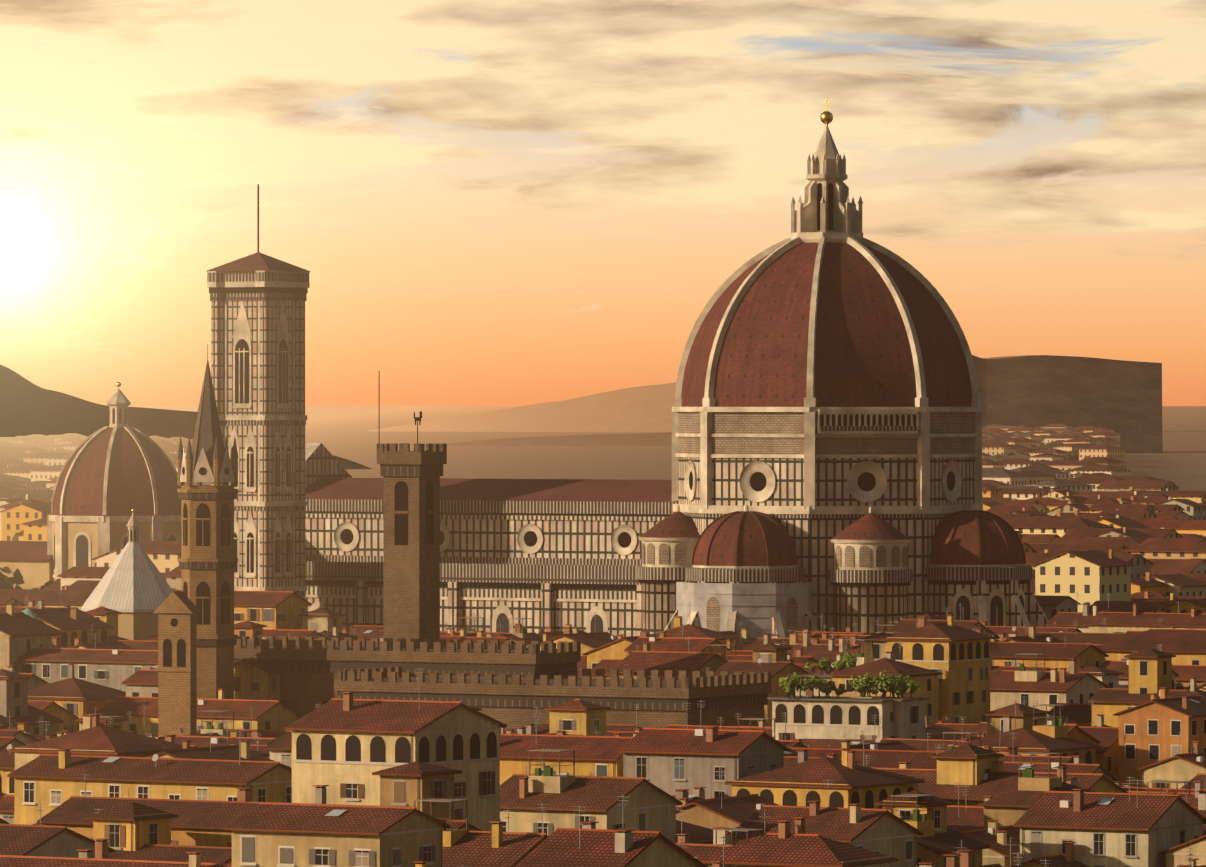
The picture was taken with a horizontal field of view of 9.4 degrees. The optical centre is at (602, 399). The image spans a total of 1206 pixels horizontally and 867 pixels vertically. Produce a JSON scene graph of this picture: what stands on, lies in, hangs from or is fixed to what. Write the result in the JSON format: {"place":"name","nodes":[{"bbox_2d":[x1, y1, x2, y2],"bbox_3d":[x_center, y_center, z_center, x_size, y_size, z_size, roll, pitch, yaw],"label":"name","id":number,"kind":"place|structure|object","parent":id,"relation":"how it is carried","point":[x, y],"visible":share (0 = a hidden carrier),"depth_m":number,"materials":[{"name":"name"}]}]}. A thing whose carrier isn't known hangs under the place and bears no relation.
{"place":"outdoors","nodes":[
{"label":"outdoors","id":0,"kind":"place"},
{"bbox_2d":[0,0,1205,405],"label":"sky","id":1,"kind":"structure","parent":0,"point":[484,202],"materials":[{"name":"orange"}]},
{"bbox_2d":[128,406,1205,490],"bbox_3d":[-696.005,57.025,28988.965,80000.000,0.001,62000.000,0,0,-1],"label":"ground","id":2,"kind":"structure","parent":0,"point":[346,433],"depth_m":8170.03,"materials":[{"name":"brown"}]},
{"bbox_2d":[0,382,180,589],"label":"domed church","id":3,"kind":"structure","parent":2,"relation":"on","point":[114,474],"depth_m":1585.79,"materials":[{"name":"beige paint"}]},
{"bbox_2d":[81,508,172,640],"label":"baptistery","id":4,"kind":"structure","parent":2,"relation":"on","point":[134,588],"depth_m":1141.12,"materials":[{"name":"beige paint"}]},
{"bbox_2d":[153,591,201,736],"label":"bell tower","id":5,"kind":"structure","parent":2,"relation":"on","point":[177,612],"depth_m":945.35,"materials":[{"name":"stone"}]},
{"bbox_2d":[0,365,370,468],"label":"mount","id":6,"kind":"object","parent":2,"relation":"on","point":[27,407],"visible":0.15,"depth_m":5966.66,"materials":[{"name":"brown"}]},
{"bbox_2d":[177,345,237,698],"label":"church steeple","id":7,"kind":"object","parent":2,"relation":"on","point":[207,561],"depth_m":993.41,"materials":[{"name":"stone"}]},
{"bbox_2d":[207,184,310,598],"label":"campanile","id":8,"kind":"structure","parent":2,"relation":"on","point":[258,299],"depth_m":1311.91,"materials":[{"name":"stone"}]},
{"bbox_2d":[234,371,770,731],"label":"fortress palace","id":9,"kind":"structure","parent":2,"relation":"on","point":[509,686],"depth_m":988.68,"materials":[{"name":"brown stone"}]},
{"bbox_2d":[447,432,671,445],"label":"hill","id":10,"kind":"structure","parent":2,"relation":"on","point":[652,439],"depth_m":8985.65,"materials":[{"name":"brown"}]},
{"bbox_2d":[0,431,1125,699],"bbox_3d":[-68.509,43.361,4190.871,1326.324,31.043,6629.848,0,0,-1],"label":"trees","id":11,"kind":"object","parent":2,"relation":"on","point":[898,685],"visible":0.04,"depth_m":880.73,"materials":[{"name":"green plant"}]},
{"bbox_2d":[0,590,1205,866],"bbox_3d":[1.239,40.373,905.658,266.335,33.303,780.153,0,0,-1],"label":"city houses","id":12,"kind":"structure","parent":2,"relation":"on","point":[1070,740],"depth_m":718.94,"materials":[{"name":"paint"}]},
{"bbox_2d":[0,424,1205,620],"bbox_3d":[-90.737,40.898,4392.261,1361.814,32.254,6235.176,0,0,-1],"label":"city","id":13,"kind":"object","parent":2,"relation":"on","point":[1119,534],"visible":0.31,"depth_m":1946.60,"materials":[{"name":"tile"}]},
{"bbox_2d":[305,96,1048,637],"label":"cathedral","id":14,"kind":"structure","parent":2,"relation":"on","point":[827,436],"depth_m":1281.83,"materials":[{"name":"stone"}]},
{"bbox_2d":[369,355,1033,431],"bbox_3d":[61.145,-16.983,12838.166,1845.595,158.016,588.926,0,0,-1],"label":"mount","id":15,"kind":"object","parent":2,"relation":"on","point":[642,409],"visible":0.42,"depth_m":12945.56,"materials":[{"name":"brown"}]},
{"bbox_2d":[767,673,930,739],"bbox_3d":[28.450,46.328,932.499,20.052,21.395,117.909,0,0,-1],"label":"arcaded building","id":16,"kind":"structure","parent":2,"relation":"on","point":[808,716],"depth_m":878.16,"materials":[{"name":"paint"}]},
{"bbox_2d":[972,355,1162,453],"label":"mount","id":17,"kind":"object","parent":2,"relation":"on","point":[1123,398],"visible":0.42,"depth_m":7921.07,"materials":[{"name":"brown"}]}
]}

